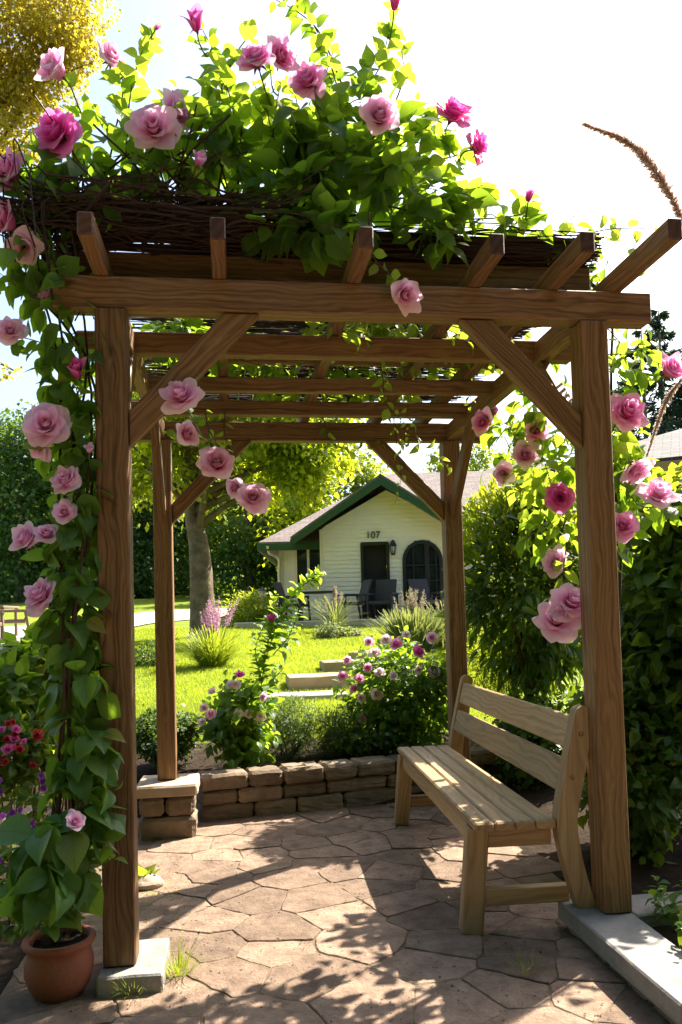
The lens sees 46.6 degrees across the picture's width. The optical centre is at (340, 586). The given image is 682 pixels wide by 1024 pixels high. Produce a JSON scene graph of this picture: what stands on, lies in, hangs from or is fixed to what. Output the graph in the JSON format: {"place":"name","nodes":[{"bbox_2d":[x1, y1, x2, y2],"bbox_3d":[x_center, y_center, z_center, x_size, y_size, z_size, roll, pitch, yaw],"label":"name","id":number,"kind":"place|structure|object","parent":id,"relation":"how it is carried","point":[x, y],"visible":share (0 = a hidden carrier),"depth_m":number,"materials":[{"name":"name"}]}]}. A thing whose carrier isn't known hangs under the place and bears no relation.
{"place":"outdoors","nodes":[
{"label":"outdoors","id":0,"kind":"place"},
{"bbox_2d":[0,621,98,828],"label":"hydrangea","id":1,"kind":"object","parent":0,"point":[22,690],"visible":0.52,"depth_m":3.60,"materials":[{"name":"green plant"}]},
{"bbox_2d":[35,655,98,810],"bbox_3d":[-1.446,0.833,4.176,0.542,1.180,0.898,-1,-3,-8],"label":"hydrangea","id":2,"kind":"object","parent":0,"point":[67,804],"visible":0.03,"depth_m":4.09,"materials":[{"name":"green plant"}]},
{"bbox_2d":[0,608,229,649],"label":"path","id":3,"kind":"structure","parent":0,"point":[142,618],"depth_m":24.08,"materials":[{"name":"concrete"}]},
{"bbox_2d":[0,612,4,639],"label":"patio chair","id":4,"kind":"object","parent":3,"relation":"on","point":[2,622],"visible":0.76,"depth_m":15.99,"materials":[{"name":"brown wood"}]},
{"bbox_2d":[0,606,19,637],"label":"wicker table","id":5,"kind":"object","parent":3,"relation":"on","point":[15,617],"visible":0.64,"depth_m":17.55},
{"bbox_2d":[0,609,28,626],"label":"patio chair","id":6,"kind":"object","parent":3,"relation":"on","point":[24,620],"visible":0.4,"depth_m":16.62,"materials":[{"name":"brown wood"}]},
{"bbox_2d":[257,587,266,606],"bbox_3d":[-2.652,0.455,26.629,0.358,0.872,0.358,-1,-3,-8],"label":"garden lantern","id":7,"kind":"object","parent":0,"point":[262,589],"visible":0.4,"depth_m":26.56,"materials":[{"name":"glass"}]},
{"bbox_2d":[134,625,500,741],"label":"grass","id":8,"kind":"structure","parent":0,"point":[310,645],"depth_m":11.12,"materials":[{"name":"green plant"}]},
{"bbox_2d":[0,803,670,1023],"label":"flagstone patio","id":9,"kind":"structure","parent":0,"point":[301,905],"depth_m":2.96,"materials":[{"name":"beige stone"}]},
{"bbox_2d":[21,924,95,1003],"bbox_3d":[-0.928,1.244,2.606,0.234,0.186,0.234,-1,-3,-8],"label":"terracotta pot","id":10,"kind":"object","parent":9,"relation":"on","point":[60,969],"visible":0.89,"depth_m":2.53,"materials":[{"name":"ceramic"}]},
{"bbox_2d":[0,178,127,941],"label":"climbing rose","id":11,"kind":"object","parent":10,"relation":"in","point":[53,883],"visible":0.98,"depth_m":2.62,"materials":[{"name":"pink plant"}]},
{"bbox_2d":[100,962,162,1005],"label":"weed tuft","id":12,"kind":"object","parent":9,"relation":"on","point":[129,988],"visible":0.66,"depth_m":2.55,"materials":[{"name":"green plant"}]},
{"bbox_2d":[96,938,169,998],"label":"stone slab","id":13,"kind":"structure","parent":9,"relation":"on","point":[152,973],"depth_m":2.59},
{"bbox_2d":[138,863,161,875],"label":"leafy weed","id":14,"kind":"object","parent":9,"relation":"on","point":[146,870],"visible":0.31,"depth_m":3.66,"materials":[{"name":"green plant"}]},
{"bbox_2d":[138,873,163,890],"bbox_3d":[-0.896,1.360,3.642,0.160,0.073,0.121,-1,-3,-8],"label":"rock","id":15,"kind":"object","parent":9,"relation":"on","point":[150,881],"visible":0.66,"depth_m":3.61,"materials":[{"name":"stone"}]},
{"bbox_2d":[137,773,199,840],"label":"stone pier","id":16,"kind":"structure","parent":9,"relation":"on","point":[168,809],"depth_m":4.45,"materials":[{"name":"beige stone"}]},
{"bbox_2d":[152,936,214,978],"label":"weed tuft","id":17,"kind":"object","parent":9,"relation":"on","point":[177,967],"visible":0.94,"depth_m":2.74,"materials":[{"name":"green plant"}]},
{"bbox_2d":[51,211,681,967],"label":"pergola","id":18,"kind":"object","parent":9,"relation":"on","point":[487,303],"visible":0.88,"depth_m":2.96,"materials":[{"name":"brown wood"}]},
{"bbox_2d":[0,95,354,319],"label":"twig bundle","id":19,"kind":"object","parent":18,"relation":"on","point":[185,216],"visible":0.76,"depth_m":2.80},
{"bbox_2d":[52,214,603,401],"bbox_3d":[-0.160,-1.282,4.099,2.155,0.224,2.256,-1,-3,-8],"label":"brushwood mat","id":20,"kind":"object","parent":18,"relation":"on","point":[529,251],"visible":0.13,"depth_m":3.18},
{"bbox_2d":[0,0,657,514],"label":"climbing rose","id":21,"kind":"object","parent":18,"relation":"on","point":[374,172],"visible":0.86,"depth_m":3.00,"materials":[{"name":"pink plant"}]},
{"bbox_2d":[394,675,596,935],"bbox_3d":[0.636,0.924,3.857,0.530,0.855,1.848,-1,-3,-5],"label":"garden bench","id":22,"kind":"object","parent":9,"relation":"on","point":[482,811],"visible":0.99,"depth_m":3.13,"materials":[{"name":"brown wood"}]},
{"bbox_2d":[500,945,548,975],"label":"weed tuft","id":23,"kind":"object","parent":9,"relation":"on","point":[525,961],"visible":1,"depth_m":2.70,"materials":[{"name":"green plant"}]},
{"bbox_2d":[0,588,681,994],"bbox_3d":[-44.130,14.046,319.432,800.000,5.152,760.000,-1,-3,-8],"label":"ground","id":24,"kind":"structure","parent":0,"point":[12,956],"depth_m":5.18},
{"bbox_2d":[0,845,18,903],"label":"pansy plant","id":25,"kind":"object","parent":24,"relation":"on","point":[4,869],"visible":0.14,"depth_m":2.83,"materials":[{"name":"green plant"}]},
{"bbox_2d":[0,777,32,820],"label":"pansy plant","id":26,"kind":"object","parent":24,"relation":"on","point":[7,808],"visible":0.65,"depth_m":3.09,"materials":[{"name":"green plant"}]},
{"bbox_2d":[0,809,34,861],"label":"pansy plant","id":27,"kind":"object","parent":24,"relation":"on","point":[3,848],"visible":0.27,"depth_m":2.91,"materials":[{"name":"purple plant"}]},
{"bbox_2d":[0,886,42,941],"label":"pansy plant","id":28,"kind":"object","parent":24,"relation":"on","point":[9,932],"visible":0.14,"depth_m":2.62,"materials":[{"name":"green plant"}]},
{"bbox_2d":[0,410,46,598],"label":"forest tree","id":29,"kind":"object","parent":24,"relation":"on","point":[1,428],"visible":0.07,"depth_m":40.36,"materials":[{"name":"green plant"}]},
{"bbox_2d":[8,915,50,944],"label":"pansy plant","id":30,"kind":"object","parent":24,"relation":"on","point":[43,930],"visible":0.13,"depth_m":2.60,"materials":[{"name":"green plant"}]},
{"bbox_2d":[0,711,59,924],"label":"red flower bush","id":31,"kind":"object","parent":24,"relation":"on","point":[21,744],"visible":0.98,"depth_m":3.26,"materials":[{"name":"green plant"}]},
{"bbox_2d":[8,803,51,826],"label":"pansy plant","id":32,"kind":"object","parent":24,"relation":"on","point":[20,810],"visible":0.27,"depth_m":3.00,"materials":[{"name":"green plant"}]},
{"bbox_2d":[6,771,64,822],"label":"pansy plant","id":33,"kind":"object","parent":24,"relation":"on","point":[36,798],"visible":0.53,"depth_m":3.11,"materials":[{"name":"green plant"}]},
{"bbox_2d":[0,398,72,602],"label":"forest tree","id":34,"kind":"object","parent":24,"relation":"on","point":[19,486],"visible":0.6,"depth_m":37.35,"materials":[{"name":"green plant"}]},
{"bbox_2d":[0,383,94,584],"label":"forest tree","id":35,"kind":"object","parent":24,"relation":"on","point":[34,510],"visible":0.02,"depth_m":41.46,"materials":[{"name":"green plant"}]},
{"bbox_2d":[0,0,135,381],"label":"yellow tree","id":36,"kind":"object","parent":24,"relation":"on","point":[20,87],"visible":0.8,"depth_m":13.30,"materials":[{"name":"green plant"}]},
{"bbox_2d":[32,416,153,589],"bbox_3d":[-12.420,-4.427,39.190,6.250,10.505,5.576,-3,-3,28],"label":"forest tree","id":37,"kind":"object","parent":24,"relation":"on","point":[95,583],"visible":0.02,"depth_m":38.72,"materials":[{"name":"green plant"}]},
{"bbox_2d":[135,633,175,666],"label":"shrub","id":38,"kind":"object","parent":24,"relation":"on","point":[142,659],"visible":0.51,"depth_m":11.47,"materials":[{"name":"green plant"}]},
{"bbox_2d":[133,466,188,597],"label":"forest tree","id":39,"kind":"object","parent":24,"relation":"on","point":[143,590],"visible":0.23,"depth_m":40.19,"materials":[{"name":"green plant"}]},
{"bbox_2d":[0,499,326,591],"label":"woods","id":40,"kind":"object","parent":24,"relation":"on","point":[186,560],"visible":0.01,"depth_m":48.96,"materials":[{"name":"green plant"}]},
{"bbox_2d":[136,702,206,766],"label":"box hedge","id":41,"kind":"object","parent":24,"relation":"on","point":[188,736],"visible":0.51,"depth_m":5.28,"materials":[{"name":"green plant"}]},
{"bbox_2d":[142,443,243,595],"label":"forest tree","id":42,"kind":"object","parent":24,"relation":"on","point":[181,551],"visible":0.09,"depth_m":41.97,"materials":[{"name":"green plant"}]},
{"bbox_2d":[175,596,257,667],"bbox_3d":[-1.843,0.642,11.237,1.510,1.011,1.381,0,-3,-29],"label":"salvia clump","id":43,"kind":"object","parent":24,"relation":"on","point":[210,653],"visible":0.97,"depth_m":11.04,"materials":[{"name":"green plant"}]},
{"bbox_2d":[95,319,368,637],"bbox_3d":[-2.236,-2.563,16.559,6.028,7.543,4.550,-2,-3,14],"label":"lawn tree","id":44,"kind":"object","parent":24,"relation":"on","point":[302,472],"visible":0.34,"depth_m":16.40,"materials":[{"name":"green plant"}]},
{"bbox_2d":[174,463,294,596],"bbox_3d":[-4.920,-3.938,40.051,5.925,9.166,6.096,-3,-3,34],"label":"forest tree","id":45,"kind":"object","parent":24,"relation":"on","point":[234,547],"visible":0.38,"depth_m":39.25,"materials":[{"name":"green plant"}]},
{"bbox_2d":[189,667,284,769],"bbox_3d":[-0.731,0.899,5.279,0.667,0.731,0.587,-2,-3,13],"label":"rose bush","id":46,"kind":"object","parent":24,"relation":"on","point":[234,730],"visible":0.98,"depth_m":5.18,"materials":[{"name":"green plant"}]},
{"bbox_2d":[219,586,286,625],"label":"flower bush","id":47,"kind":"object","parent":24,"relation":"on","point":[246,611],"visible":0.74,"depth_m":20.09,"materials":[{"name":"green plant"}]},
{"bbox_2d":[246,564,325,721],"bbox_3d":[-0.387,0.487,5.492,0.599,1.284,0.287,-1,-3,-8],"label":"rose sapling","id":48,"kind":"object","parent":24,"relation":"on","point":[274,632],"visible":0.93,"depth_m":5.48,"materials":[{"name":"green plant"}]},
{"bbox_2d":[231,476,344,594],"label":"forest tree","id":49,"kind":"object","parent":24,"relation":"on","point":[264,579],"visible":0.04,"depth_m":40.15,"materials":[{"name":"green plant"}]},
{"bbox_2d":[258,690,329,760],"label":"box hedge","id":50,"kind":"object","parent":24,"relation":"on","point":[286,726],"visible":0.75,"depth_m":5.58,"materials":[{"name":"green plant"}]},
{"bbox_2d":[254,475,342,579],"bbox_3d":[-1.684,-3.346,36.260,4.469,8.154,4.133,-3,-3,24],"label":"forest tree","id":51,"kind":"object","parent":24,"relation":"on","point":[294,508],"visible":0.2,"depth_m":35.70,"materials":[{"name":"green plant"}]},
{"bbox_2d":[267,690,347,701],"bbox_3d":[-0.401,1.184,8.368,0.925,0.116,0.426,-1,-3,-8],"label":"stone step","id":52,"kind":"object","parent":24,"relation":"on","point":[320,695],"visible":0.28,"depth_m":8.21,"materials":[{"name":"stone"}]},
{"bbox_2d":[285,672,350,690],"bbox_3d":[-0.266,1.119,9.065,0.705,0.226,0.556,-1,-3,-8],"label":"stone step","id":53,"kind":"object","parent":24,"relation":"on","point":[311,681],"visible":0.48,"depth_m":8.80,"materials":[{"name":"stone"}]},
{"bbox_2d":[310,620,349,638],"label":"ball shrub","id":54,"kind":"object","parent":24,"relation":"on","point":[324,633],"visible":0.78,"depth_m":15.55,"materials":[{"name":"green plant"}]},
{"bbox_2d":[300,586,364,628],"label":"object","id":55,"kind":"object","parent":24,"relation":"on","point":[335,616],"visible":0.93,"depth_m":17.14,"materials":[{"name":"green plant"}]},
{"bbox_2d":[293,697,375,757],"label":"box hedge","id":56,"kind":"object","parent":24,"relation":"on","point":[330,734],"visible":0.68,"depth_m":5.61,"materials":[{"name":"green plant"}]},
{"bbox_2d":[319,659,376,672],"bbox_3d":[0.091,1.081,10.365,0.706,0.236,0.456,-1,-3,-8],"label":"stone step","id":57,"kind":"object","parent":24,"relation":"on","point":[327,666],"visible":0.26,"depth_m":10.13,"materials":[{"name":"stone"}]},
{"bbox_2d":[317,446,385,509],"bbox_3d":[0.307,-3.159,38.053,4.944,7.563,4.573,-1,-3,-8],"label":"forest tree","id":58,"kind":"object","parent":24,"relation":"on","point":[358,479],"visible":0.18,"depth_m":37.89,"materials":[{"name":"green plant"}]},
{"bbox_2d":[338,626,364,637],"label":"mound shrub","id":59,"kind":"object","parent":24,"relation":"on","point":[354,631],"visible":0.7,"depth_m":15.79,"materials":[{"name":"green plant"}]},
{"bbox_2d":[348,650,396,661],"bbox_3d":[0.471,1.050,11.445,0.686,0.245,0.456,-1,-3,-8],"label":"stone step","id":60,"kind":"object","parent":24,"relation":"on","point":[354,654],"visible":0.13,"depth_m":11.21,"materials":[{"name":"stone"}]},
{"bbox_2d":[196,744,554,821],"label":"retaining wall","id":61,"kind":"structure","parent":24,"relation":"on","point":[247,792],"depth_m":5.00,"materials":[{"name":"stone"}]},
{"bbox_2d":[360,451,393,566],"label":"forest tree","id":62,"kind":"object","parent":24,"relation":"on","point":[382,467],"visible":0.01,"depth_m":40.27,"materials":[{"name":"green plant"}]},
{"bbox_2d":[234,615,521,627],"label":"house terrace","id":63,"kind":"structure","parent":24,"relation":"on","point":[358,622],"depth_m":18.98,"materials":[{"name":"concrete"}]},
{"bbox_2d":[272,582,310,620],"bbox_3d":[-1.258,0.379,20.124,0.815,1.009,0.700,-2,-3,15],"label":"patio chair","id":64,"kind":"object","parent":63,"relation":"on","point":[278,588],"visible":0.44,"depth_m":20.03,"materials":[{"name":"metal"}]},
{"bbox_2d":[298,591,335,620],"bbox_3d":[-0.603,0.491,19.898,1.000,0.725,0.800,-2,-3,0],"label":"patio table","id":65,"kind":"object","parent":63,"relation":"on","point":[316,592],"visible":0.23,"depth_m":19.52,"materials":[{"name":"black metal"}]},
{"bbox_2d":[336,579,371,619],"bbox_3d":[0.333,0.334,20.080,0.815,1.009,0.700,-1,-3,-20],"label":"patio chair","id":66,"kind":"object","parent":63,"relation":"on","point":[361,594],"visible":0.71,"depth_m":20.01,"materials":[{"name":"metal"}]},
{"bbox_2d":[366,579,398,618],"bbox_3d":[1.065,0.309,19.976,0.700,1.009,0.815,-2,-3,18],"label":"patio chair","id":67,"kind":"object","parent":63,"relation":"on","point":[385,592],"visible":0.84,"depth_m":20.20,"materials":[{"name":"fabric"}]},
{"bbox_2d":[407,579,442,615],"bbox_3d":[2.121,0.289,20.175,0.700,1.009,0.815,-1,-3,-20],"label":"patio chair","id":68,"kind":"object","parent":63,"relation":"on","point":[420,585],"visible":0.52,"depth_m":20.42,"materials":[{"name":"wicker"}]},
{"bbox_2d":[323,720,445,757],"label":"ground cover plant","id":69,"kind":"object","parent":24,"relation":"on","point":[368,746],"visible":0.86,"depth_m":5.49,"materials":[{"name":"green plant"}]},
{"bbox_2d":[331,625,448,754],"bbox_3d":[0.455,0.750,5.767,0.936,0.938,0.915,1,-3,-42],"label":"rose bush","id":70,"kind":"object","parent":24,"relation":"on","point":[407,708],"visible":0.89,"depth_m":5.62,"materials":[{"name":"green plant"}]},
{"bbox_2d":[257,471,544,619],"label":"house","id":71,"kind":"structure","parent":24,"relation":"on","point":[349,544],"depth_m":21.08,"materials":[{"name":"beige"}]},
{"bbox_2d":[294,549,320,585],"bbox_3d":[-0.921,-0.568,22.228,0.760,1.095,0.080,-2,-3,0],"label":"side window","id":72,"kind":"structure","parent":71,"relation":"in","point":[303,559],"depth_m":22.25,"materials":[{"name":"black glass"}]},
{"bbox_2d":[363,545,387,618],"bbox_3d":[0.921,-0.118,21.165,0.615,1.964,0.040,-2,-3,0],"label":"door","id":73,"kind":"structure","parent":71,"relation":"in","point":[374,557],"depth_m":21.16,"materials":[{"name":"black wood"}]},
{"bbox_2d":[402,540,443,614],"bbox_3d":[2.178,-0.205,21.032,1.073,2.058,0.110,-2,-3,0],"label":"french window","id":74,"kind":"structure","parent":71,"relation":"in","point":[422,559],"depth_m":21.05,"materials":[{"name":"black glass"}]},
{"bbox_2d":[363,587,444,652],"bbox_3d":[1.136,0.528,12.907,1.793,1.070,1.544,-1,-3,-8],"label":"rosemary bush","id":75,"kind":"object","parent":24,"relation":"on","point":[420,625],"visible":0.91,"depth_m":12.56,"materials":[{"name":"green plant"}]},
{"bbox_2d":[421,445,469,471],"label":"forest tree","id":76,"kind":"object","parent":24,"relation":"on","point":[430,469],"visible":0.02,"depth_m":46.50,"materials":[{"name":"green plant"}]},
{"bbox_2d":[418,600,482,651],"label":"rosemary bush","id":77,"kind":"object","parent":24,"relation":"on","point":[441,642],"visible":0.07,"depth_m":13.13,"materials":[{"name":"green plant"}]},
{"bbox_2d":[460,443,497,470],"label":"forest tree","id":78,"kind":"object","parent":24,"relation":"on","point":[485,461],"visible":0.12,"depth_m":50.15,"materials":[{"name":"green plant"}]},
{"bbox_2d":[440,626,568,723],"bbox_3d":[1.333,0.721,6.283,1.091,0.948,0.771,-1,-3,-8],"label":"fern","id":79,"kind":"object","parent":24,"relation":"on","point":[494,686],"visible":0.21,"depth_m":6.17,"materials":[{"name":"green plant"}]},
{"bbox_2d":[433,465,583,730],"bbox_3d":[1.373,0.172,5.747,1.408,2.136,1.428,-1,-3,-8],"label":"shrub","id":80,"kind":"object","parent":24,"relation":"on","point":[535,653],"visible":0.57,"depth_m":5.51,"materials":[{"name":"green plant"}]},
{"bbox_2d":[486,459,547,471],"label":"house","id":81,"kind":"structure","parent":24,"relation":"on","point":[493,468],"depth_m":28.74,"materials":[{"name":"grey"}]},
{"bbox_2d":[484,677,586,791],"bbox_3d":[1.471,0.965,5.511,1.139,0.817,0.895,-1,-3,-8],"label":"shrub","id":82,"kind":"object","parent":24,"relation":"on","point":[507,768],"visible":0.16,"depth_m":5.37,"materials":[{"name":"green plant"}]},
{"bbox_2d":[461,218,681,642],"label":"climbing rose","id":83,"kind":"object","parent":24,"relation":"on","point":[558,618],"visible":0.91,"depth_m":3.46,"materials":[{"name":"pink plant"}]},
{"bbox_2d":[543,471,681,743],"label":"shrub","id":84,"kind":"object","parent":24,"relation":"on","point":[651,588],"visible":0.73,"depth_m":3.94,"materials":[{"name":"green plant"}]},
{"bbox_2d":[549,429,681,640],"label":"house","id":85,"kind":"structure","parent":24,"relation":"on","point":[666,450],"depth_m":13.72,"materials":[{"name":"grey"}]},
{"bbox_2d":[558,891,681,1023],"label":"raised planter","id":86,"kind":"object","parent":24,"relation":"on","point":[638,950],"visible":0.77,"depth_m":2.63,"materials":[{"name":"concrete"}]},
{"bbox_2d":[642,875,681,948],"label":"planter plant","id":87,"kind":"object","parent":86,"relation":"in","point":[668,908],"visible":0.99,"depth_m":2.82,"materials":[{"name":"green plant"}]},
{"bbox_2d":[560,461,681,640],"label":"shrub","id":88,"kind":"object","parent":24,"relation":"on","point":[674,470],"visible":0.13,"depth_m":4.03,"materials":[{"name":"green plant"}]},
{"bbox_2d":[574,665,681,867],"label":"shrub","id":89,"kind":"object","parent":24,"relation":"on","point":[654,774],"visible":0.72,"depth_m":3.74,"materials":[{"name":"green plant"}]},
{"bbox_2d":[614,329,681,443],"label":"conifer tree","id":90,"kind":"object","parent":24,"relation":"on","point":[667,425],"visible":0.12,"depth_m":30.23,"materials":[{"name":"green plant"}]},
{"bbox_2d":[639,309,681,440],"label":"conifer tree","id":91,"kind":"object","parent":24,"relation":"on","point":[658,326],"visible":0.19,"depth_m":31.31,"materials":[{"name":"green plant"}]},
{"bbox_2d":[663,352,681,428],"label":"conifer tree","id":92,"kind":"object","parent":24,"relation":"on","point":[676,408],"visible":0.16,"depth_m":30.42,"materials":[{"name":"green plant"}]},
{"bbox_2d":[0,0,681,502],"label":"sky","id":93,"kind":"structure","parent":0,"point":[531,72],"materials":[{"name":"white"}]},
{"bbox_2d":[579,118,681,457],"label":"plume grass","id":94,"kind":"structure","parent":0,"point":[638,150],"depth_m":3.70,"materials":[{"name":"plant"}]}
]}

